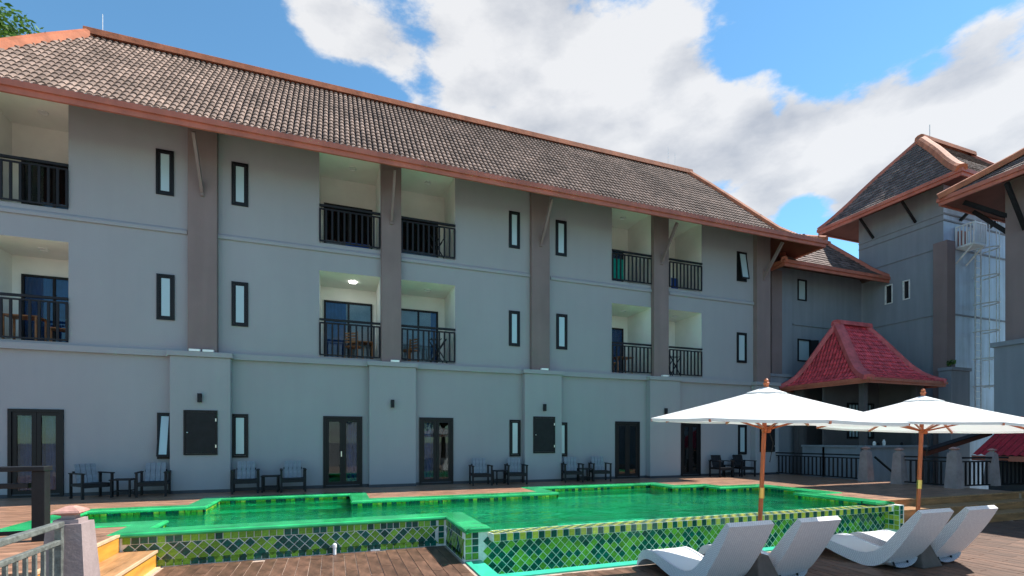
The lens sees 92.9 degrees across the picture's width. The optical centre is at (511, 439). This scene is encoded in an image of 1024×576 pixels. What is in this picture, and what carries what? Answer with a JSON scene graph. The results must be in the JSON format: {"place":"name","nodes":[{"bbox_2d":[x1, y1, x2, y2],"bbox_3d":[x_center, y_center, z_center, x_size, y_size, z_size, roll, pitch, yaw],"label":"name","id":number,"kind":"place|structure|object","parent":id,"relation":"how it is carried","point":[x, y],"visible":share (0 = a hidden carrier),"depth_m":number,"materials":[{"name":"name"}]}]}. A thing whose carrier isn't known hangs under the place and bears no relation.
{"place":"outdoors","nodes":[
{"label":"outdoors","id":0,"kind":"place"},
{"bbox_2d":[346,242,368,248],"bbox_3d":[-5.017,-6.065,15.735,0.700,0.340,0.600,0,0,-20],"label":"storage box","id":1,"kind":"object","parent":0,"point":[356,246],"visible":0.15,"depth_m":15.45,"materials":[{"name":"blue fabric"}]},
{"bbox_2d":[0,474,1020,575],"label":"deck","id":2,"kind":"structure","parent":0,"point":[14,511],"depth_m":13.37,"materials":[{"name":"brown wood"}]},
{"bbox_2d":[0,466,52,541],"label":"timber railing","id":3,"kind":"object","parent":2,"relation":"on","point":[39,485],"visible":0.89,"depth_m":6.91,"materials":[{"name":"black wood"}]},
{"bbox_2d":[68,463,114,499],"bbox_3d":[-10.477,1.027,12.116,0.735,0.840,0.670,0,0,27],"label":"armchair","id":4,"kind":"object","parent":2,"relation":"on","point":[86,475],"visible":0.98,"depth_m":12.13,"materials":[{"name":"blue fabric"}]},
{"bbox_2d":[109,478,134,497],"bbox_3d":[-9.888,1.222,12.380,0.460,0.450,0.460,0,0,-20],"label":"side table","id":5,"kind":"object","parent":2,"relation":"on","point":[117,490],"visible":0.87,"depth_m":12.25,"materials":[{"name":"black wood"}]},
{"bbox_2d":[134,462,170,497],"bbox_3d":[-9.258,1.027,12.566,0.670,0.840,0.735,0,0,-27],"label":"lounge chair","id":6,"kind":"object","parent":2,"relation":"on","point":[158,469],"visible":1,"depth_m":12.69,"materials":[{"name":"blue fabric"}]},
{"bbox_2d":[231,461,259,493],"bbox_3d":[-7.276,1.027,13.294,0.670,0.840,0.735,0,0,-26],"label":"armchair","id":7,"kind":"object","parent":2,"relation":"on","point":[245,473],"visible":1,"depth_m":13.43,"materials":[{"name":"blue fabric"}]},
{"bbox_2d":[260,475,279,492],"bbox_3d":[-6.719,1.222,13.544,0.460,0.450,0.460,0,0,-20],"label":"side table","id":8,"kind":"object","parent":2,"relation":"on","point":[263,486],"visible":0.98,"depth_m":13.54,"materials":[{"name":"black wood"}]},
{"bbox_2d":[280,461,306,492],"bbox_3d":[-6.166,1.027,13.702,0.670,0.840,0.735,0,0,-26],"label":"armchair","id":9,"kind":"object","parent":2,"relation":"on","point":[294,467],"visible":1,"depth_m":13.85,"materials":[{"name":"blue fabric"}]},
{"bbox_2d":[0,482,903,575],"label":"swimming pool","id":10,"kind":"structure","parent":2,"relation":"in","point":[476,546],"depth_m":9.14,"materials":[{"name":"tile"}]},
{"bbox_2d":[88,487,859,529],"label":"pool water","id":11,"kind":"structure","parent":10,"relation":"in","point":[600,496],"depth_m":11.12,"materials":[{"name":"green liquid"}]},
{"bbox_2d":[469,458,492,485],"bbox_3d":[-1.007,1.027,15.597,0.670,0.840,0.735,0,0,-14],"label":"armchair","id":12,"kind":"object","parent":2,"relation":"on","point":[477,465],"visible":1,"depth_m":15.77,"materials":[{"name":"blue fabric"}]},
{"bbox_2d":[493,470,507,484],"bbox_3d":[-0.376,1.222,15.874,0.460,0.450,0.460,0,0,-20],"label":"side table","id":13,"kind":"object","parent":2,"relation":"on","point":[497,471],"visible":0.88,"depth_m":15.73,"materials":[{"name":"black wood"}]},
{"bbox_2d":[504,458,527,484],"bbox_3d":[0.125,1.027,16.012,0.670,0.840,0.735,0,0,-12],"label":"armchair","id":14,"kind":"object","parent":2,"relation":"on","point":[512,464],"visible":0.98,"depth_m":16.20,"materials":[{"name":"blue fabric"}]},
{"bbox_2d":[561,457,583,482],"bbox_3d":[2.067,1.027,16.726,0.670,0.840,0.735,0,0,-6],"label":"armchair","id":15,"kind":"object","parent":2,"relation":"on","point":[571,469],"visible":1,"depth_m":16.94,"materials":[{"name":"blue fabric"}]},
{"bbox_2d":[577,468,592,481],"bbox_3d":[2.542,1.222,16.946,0.460,0.450,0.460,0,0,-20],"label":"side table","id":16,"kind":"object","parent":2,"relation":"on","point":[586,476],"visible":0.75,"depth_m":16.84,"materials":[{"name":"black wood"}]},
{"bbox_2d":[588,457,611,481],"bbox_3d":[3.080,1.027,17.098,0.670,0.840,0.735,0,0,-6],"label":"armchair","id":17,"kind":"object","parent":2,"relation":"on","point":[597,463],"visible":0.98,"depth_m":17.30,"materials":[{"name":"blue fabric"}]},
{"bbox_2d":[708,455,734,477],"bbox_3d":[8.153,1.027,18.962,0.670,0.840,0.735,0,0,-14],"label":"lounge chair","id":18,"kind":"object","parent":2,"relation":"on","point":[717,462],"visible":1,"depth_m":19.13,"materials":[{"name":"black wood"}]},
{"bbox_2d":[724,465,740,476],"bbox_3d":[8.693,1.222,19.205,0.460,0.450,0.460,0,0,-20],"label":"side table","id":19,"kind":"object","parent":2,"relation":"on","point":[725,472],"visible":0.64,"depth_m":19.07,"materials":[{"name":"black wood"}]},
{"bbox_2d":[730,455,755,476],"bbox_3d":[9.181,1.027,19.339,0.670,0.840,0.735,0,0,-14],"label":"lounge chair","id":20,"kind":"object","parent":2,"relation":"on","point":[738,459],"visible":0.91,"depth_m":19.35,"materials":[{"name":"black wood"}]},
{"bbox_2d":[779,319,947,483],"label":"pool pavilion","id":21,"kind":"structure","parent":2,"relation":"on","point":[859,366],"depth_m":19.93,"materials":[{"name":"tile"}]},
{"bbox_2d":[847,403,873,438],"bbox_3d":[14.798,-0.800,20.619,1.600,1.500,0.095,0,0,-20],"label":"window","id":22,"kind":"structure","parent":21,"relation":"in","point":[855,406],"depth_m":20.51,"materials":[{"name":"black glass"}]},
{"bbox_2d":[858,447,873,481],"bbox_3d":[12.354,0.845,16.978,0.346,1.210,0.346,0,0,-20],"label":"fence post","id":23,"kind":"object","parent":2,"relation":"on","point":[865,472],"visible":1,"depth_m":16.88,"materials":[{"name":"concrete"}]},
{"bbox_2d":[776,452,859,478],"bbox_3d":[11.656,0.955,18.875,0.080,0.870,3.703,0,0,-20],"label":"deck railing","id":24,"kind":"object","parent":23,"relation":"attached to","point":[838,476],"visible":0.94,"depth_m":18.43,"materials":[{"name":"metal"}]},
{"bbox_2d":[890,448,907,483],"bbox_3d":[12.720,0.858,15.979,0.339,1.184,0.339,0,0,-20],"label":"fence post","id":25,"kind":"object","parent":2,"relation":"on","point":[899,475],"visible":1,"depth_m":15.88,"materials":[{"name":"concrete"}]},
{"bbox_2d":[944,447,964,488],"bbox_3d":[13.241,0.833,14.563,0.345,1.235,0.345,0,0,-20],"label":"fence post","id":26,"kind":"object","parent":2,"relation":"on","point":[954,477],"visible":1,"depth_m":14.47,"materials":[{"name":"concrete"}]},
{"bbox_2d":[904,456,946,484],"bbox_3d":[12.980,0.955,15.271,0.080,0.870,1.169,0,0,-20],"label":"deck railing","id":27,"kind":"object","parent":26,"relation":"attached to","point":[928,470],"visible":0.91,"depth_m":15.20,"materials":[{"name":"black metal"}]},
{"bbox_2d":[962,456,1023,485],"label":"deck railing","id":28,"kind":"object","parent":26,"relation":"attached to","point":[982,475],"visible":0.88,"depth_m":14.75,"materials":[{"name":"grey metal"}]},
{"bbox_2d":[984,448,1000,485],"bbox_3d":[14.673,0.833,14.869,0.297,1.134,0.297,0,0,-20],"label":"fence post","id":29,"kind":"object","parent":28,"relation":"attached to","point":[994,479],"visible":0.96,"depth_m":14.78,"materials":[{"name":"concrete"}]},
{"bbox_2d":[0,0,1023,258],"label":"sky","id":30,"kind":"structure","parent":0,"point":[789,108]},
{"bbox_2d":[150,519,1023,575],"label":"deck","id":31,"kind":"structure","parent":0,"point":[994,549],"depth_m":7.64,"materials":[{"name":"brown wood"}]},
{"bbox_2d":[0,521,64,575],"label":"steel railing","id":32,"kind":"object","parent":31,"relation":"on","point":[55,547],"visible":1,"depth_m":4.74,"materials":[{"name":"grey metal"}]},
{"bbox_2d":[43,505,99,575],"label":"fence post","id":33,"kind":"object","parent":31,"relation":"on","point":[81,558],"visible":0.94,"depth_m":5.19,"materials":[{"name":"stone"}]},
{"bbox_2d":[31,535,161,575],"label":"timber steps","id":34,"kind":"structure","parent":31,"relation":"on","point":[131,563],"depth_m":6.96,"materials":[{"name":"yellow wood"}]},
{"bbox_2d":[332,543,336,554],"bbox_3d":[-3.060,1.885,8.389,0.072,0.190,0.072,0,0,-20],"label":"stand pipe","id":35,"kind":"object","parent":31,"relation":"on","point":[334,546],"visible":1,"depth_m":8.36,"materials":[{"name":"white plastic"}]},
{"bbox_2d":[637,520,773,575],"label":"sun lounger","id":36,"kind":"object","parent":31,"relation":"on","point":[735,548],"visible":1,"depth_m":6.20,"materials":[{"name":"white plastic"}]},
{"bbox_2d":[698,516,840,575],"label":"sun lounger","id":37,"kind":"object","parent":31,"relation":"on","point":[799,548],"visible":0.55,"depth_m":6.46,"materials":[{"name":"white plastic"}]},
{"bbox_2d":[651,378,909,575],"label":"patio umbrella","id":38,"kind":"object","parent":31,"relation":"on","point":[764,406],"visible":0.96,"depth_m":5.84,"materials":[{"name":"white fabric"}]},
{"bbox_2d":[825,508,953,568],"bbox_3d":[5.836,1.498,7.945,0.700,0.980,1.955,0,0,-19],"label":"sun lounger","id":39,"kind":"object","parent":31,"relation":"on","point":[911,539],"visible":0.87,"depth_m":7.36,"materials":[{"name":"white plastic"}]},
{"bbox_2d":[816,389,1023,568],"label":"patio umbrella","id":40,"kind":"object","parent":31,"relation":"on","point":[922,414],"visible":0.83,"depth_m":7.52,"materials":[{"name":"white fabric"}]},
{"bbox_2d":[850,505,997,561],"bbox_3d":[6.816,1.498,8.275,0.700,0.980,1.955,0,0,-19],"label":"sun lounger","id":41,"kind":"object","parent":31,"relation":"on","point":[963,528],"visible":0.59,"depth_m":7.57,"materials":[{"name":"white plastic"}]},
{"bbox_2d":[883,491,1023,522],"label":"timber steps","id":42,"kind":"structure","parent":31,"relation":"on","point":[1009,506],"depth_m":12.30,"materials":[{"name":"brown wood"}]},
{"bbox_2d":[770,241,889,474],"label":"wing","id":43,"kind":"structure","parent":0,"point":[813,295],"depth_m":22.32,"materials":[{"name":"grey paint"}]},
{"bbox_2d":[797,279,806,300],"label":"window","id":44,"kind":"structure","parent":43,"relation":"in","point":[801,284],"depth_m":22.46,"materials":[{"name":"glass"}]},
{"bbox_2d":[797,339,818,361],"bbox_3d":[13.649,-4.124,22.530,1.151,1.035,0.198,0,0,-12],"label":"window","id":45,"kind":"structure","parent":43,"relation":"in","point":[805,347],"depth_m":22.52,"materials":[{"name":"blue glass"}]},
{"bbox_2d":[817,125,1004,488],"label":"stair tower","id":46,"kind":"structure","parent":0,"point":[935,304],"depth_m":21.43,"materials":[{"name":"paint"}]},
{"bbox_2d":[885,284,892,304],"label":"window","id":47,"kind":"structure","parent":46,"relation":"in","point":[888,288],"depth_m":22.70,"materials":[{"name":"glass"}]},
{"bbox_2d":[903,279,909,299],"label":"window","id":48,"kind":"structure","parent":46,"relation":"in","point":[906,284],"depth_m":22.02,"materials":[{"name":"glass"}]},
{"bbox_2d":[947,359,955,366],"bbox_3d":[18.297,-3.170,20.361,0.461,0.359,0.498,0,0,41],"label":"leafy plant","id":49,"kind":"object","parent":46,"relation":"on","point":[953,362],"visible":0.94,"depth_m":20.24,"materials":[{"name":"green plant"}]},
{"label":"ground","id":50,"kind":"structure","parent":0,"visible":0},
{"bbox_2d":[0,0,43,37],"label":"broadleaf tree","id":51,"kind":"object","parent":50,"relation":"on","point":[9,30],"visible":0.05,"depth_m":19.57,"materials":[{"name":"green plant"}]},
{"bbox_2d":[0,14,827,518],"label":"guest building","id":52,"kind":"structure","parent":50,"relation":"on","point":[194,274],"depth_m":14.99,"materials":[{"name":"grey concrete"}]},
{"bbox_2d":[2,313,46,340],"bbox_3d":[-12.789,-2.860,12.774,0.760,0.730,0.560,0,0,-20],"label":"balcony table","id":53,"kind":"object","parent":52,"relation":"on","point":[25,317],"visible":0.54,"depth_m":12.72,"materials":[{"name":"brown wood"}]},
{"bbox_2d":[7,409,63,497],"bbox_3d":[-11.983,0.331,12.312,1.097,2.198,0.257,0,0,-20],"label":"door","id":54,"kind":"structure","parent":52,"relation":"in","point":[35,437],"depth_m":12.30,"materials":[{"name":"black glass"}]},
{"bbox_2d":[49,327,64,341],"bbox_3d":[-12.089,-2.945,13.029,0.450,0.900,0.480,0,0,-40],"label":"balcony chair","id":55,"kind":"object","parent":52,"relation":"on","point":[54,329],"visible":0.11,"depth_m":12.92,"materials":[{"name":"brown wood"}]},
{"bbox_2d":[156,413,169,458],"bbox_3d":[-9.338,-0.104,13.068,0.381,1.248,0.348,0,0,-20],"label":"window","id":56,"kind":"structure","parent":52,"relation":"in","point":[163,419],"depth_m":13.03,"materials":[{"name":"blue glass"}]},
{"bbox_2d":[156,148,173,195],"bbox_3d":[-9.395,-7.226,13.181,0.410,1.213,0.095,0,0,-20],"label":"window","id":57,"kind":"structure","parent":52,"relation":"in","point":[164,158],"depth_m":13.15,"materials":[{"name":"glass"}]},
{"bbox_2d":[156,273,174,320],"bbox_3d":[-9.381,-3.857,13.186,0.410,1.231,0.095,0,0,-20],"label":"window","id":58,"kind":"structure","parent":52,"relation":"in","point":[165,286],"depth_m":13.16,"materials":[{"name":"glass"}]},
{"bbox_2d":[231,161,247,206],"bbox_3d":[-7.713,-7.229,13.799,0.417,1.215,0.095,0,0,-20],"label":"window","id":59,"kind":"structure","parent":52,"relation":"in","point":[239,171],"depth_m":13.77,"materials":[{"name":"glass"}]},
{"bbox_2d":[231,281,247,326],"bbox_3d":[-7.713,-3.837,13.799,0.417,1.252,0.095,0,0,-20],"label":"window","id":60,"kind":"structure","parent":52,"relation":"in","point":[239,290],"depth_m":13.77,"materials":[{"name":"blue glass"}]},
{"bbox_2d":[232,414,247,457],"bbox_3d":[-7.713,-0.109,13.799,0.417,1.234,0.095,0,0,-20],"label":"window","id":61,"kind":"structure","parent":52,"relation":"in","point":[239,421],"depth_m":13.77,"materials":[{"name":"blue glass"}]},
{"bbox_2d":[323,416,361,487],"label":"door","id":62,"kind":"structure","parent":52,"relation":"in","point":[342,435],"depth_m":14.89,"materials":[{"name":"grey glass"}]},
{"bbox_2d":[344,331,363,358],"bbox_3d":[-5.024,-2.945,15.471,0.480,0.900,0.450,0,0,10],"label":"balcony chair","id":63,"kind":"object","parent":52,"relation":"on","point":[353,347],"visible":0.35,"depth_m":15.28,"materials":[{"name":"brown wood"}]},
{"bbox_2d":[351,340,372,358],"bbox_3d":[-4.978,-2.860,16.122,0.760,0.730,0.560,0,0,-20],"label":"balcony table","id":64,"kind":"object","parent":52,"relation":"on","point":[365,343],"visible":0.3,"depth_m":16.00,"materials":[{"name":"brown wood"}]},
{"bbox_2d":[403,339,418,361],"bbox_3d":[-3.407,-2.945,16.111,0.480,0.900,0.450,0,0,40],"label":"balcony chair","id":65,"kind":"object","parent":52,"relation":"on","point":[409,350],"visible":0.44,"depth_m":16.22,"materials":[{"name":"brown wood"}]},
{"bbox_2d":[427,234,444,258],"bbox_3d":[-2.542,-6.326,16.325,0.625,0.878,0.480,0,0,-20],"label":"drying rack","id":66,"kind":"object","parent":52,"relation":"on","point":[436,246],"visible":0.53,"depth_m":16.16,"materials":[{"name":"black metal"}]},
{"bbox_2d":[419,417,452,484],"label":"door","id":67,"kind":"structure","parent":52,"relation":"in","point":[435,434],"depth_m":15.83,"materials":[{"name":"black glass"}]},
{"bbox_2d":[430,338,446,362],"bbox_3d":[-2.495,-2.926,16.342,0.625,0.878,0.480,0,0,-20],"label":"drying rack","id":68,"kind":"object","parent":52,"relation":"on","point":[442,344],"visible":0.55,"depth_m":16.19,"materials":[{"name":"black metal"}]},
{"bbox_2d":[509,211,519,248],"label":"window","id":69,"kind":"structure","parent":52,"relation":"in","point":[514,217],"depth_m":16.63,"materials":[{"name":"glass"}]},
{"bbox_2d":[509,310,519,346],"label":"window","id":70,"kind":"structure","parent":52,"relation":"in","point":[514,318],"depth_m":16.63,"materials":[{"name":"blue glass"}]},
{"bbox_2d":[509,420,520,455],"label":"window","id":71,"kind":"structure","parent":52,"relation":"in","point":[514,427],"depth_m":16.63,"materials":[{"name":"blue glass"}]},
{"bbox_2d":[556,220,566,256],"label":"window","id":72,"kind":"structure","parent":52,"relation":"in","point":[561,226],"depth_m":17.25,"materials":[{"name":"glass"}]},
{"bbox_2d":[556,314,566,349],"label":"window","id":73,"kind":"structure","parent":52,"relation":"in","point":[561,320],"depth_m":17.25,"materials":[{"name":"blue glass"}]},
{"bbox_2d":[562,422,566,455],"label":"window","id":74,"kind":"structure","parent":52,"relation":"in","point":[564,424],"depth_m":17.29,"materials":[{"name":"teal glass"}]},
{"bbox_2d":[614,259,623,278],"bbox_3d":[3.976,-6.370,18.165,0.430,0.750,0.019,0,0,-20],"label":"towel","id":75,"kind":"object","parent":52,"relation":"hanging from","point":[618,268],"visible":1,"depth_m":18.17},
{"bbox_2d":[614,356,633,372],"bbox_3d":[4.318,-2.860,19.164,0.760,0.730,0.560,0,0,-20],"label":"balcony table","id":76,"kind":"object","parent":52,"relation":"on","point":[626,359],"visible":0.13,"depth_m":19.07,"materials":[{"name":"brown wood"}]},
{"bbox_2d":[615,421,639,477],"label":"door","id":77,"kind":"structure","parent":52,"relation":"in","point":[627,434],"depth_m":18.33,"materials":[{"name":"black glass"}]},
{"bbox_2d":[671,278,677,288],"bbox_3d":[6.538,-6.245,19.554,0.350,0.500,0.020,0,0,-20],"label":"towel","id":78,"kind":"object","parent":52,"relation":"hanging from","point":[674,283],"visible":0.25,"depth_m":19.56,"materials":[{"name":"blue fabric"}]},
{"bbox_2d":[681,423,700,475],"bbox_3d":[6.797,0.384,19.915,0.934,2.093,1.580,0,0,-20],"label":"door","id":79,"kind":"structure","parent":52,"relation":"in","point":[690,432],"depth_m":19.30,"materials":[{"name":"black glass"}]},
{"bbox_2d":[737,332,746,362],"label":"window","id":80,"kind":"structure","parent":52,"relation":"in","point":[741,337],"depth_m":20.08,"materials":[{"name":"blue glass"}]},
{"bbox_2d":[738,425,746,453],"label":"window","id":81,"kind":"structure","parent":52,"relation":"in","point":[742,429],"depth_m":20.10,"materials":[{"name":"blue glass"}]},
{"bbox_2d":[737,251,749,281],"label":"window","id":82,"kind":"structure","parent":52,"relation":"in","point":[742,263],"depth_m":19.99,"materials":[{"name":"glass"}]},
{"bbox_2d":[874,456,890,471],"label":"garden stairs","id":83,"kind":"structure","parent":50,"relation":"on","point":[882,463],"depth_m":16.96,"materials":[{"name":"black metal"}]},
{"bbox_2d":[923,416,1023,490],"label":"red lean to","id":84,"kind":"object","parent":50,"relation":"on","point":[1010,446],"visible":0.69,"depth_m":15.63,"materials":[{"name":"metal"}]},
{"bbox_2d":[936,148,1023,433],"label":"annex building","id":85,"kind":"structure","parent":50,"relation":"on","point":[991,193],"depth_m":16.82,"materials":[{"name":"paint"}]}
]}

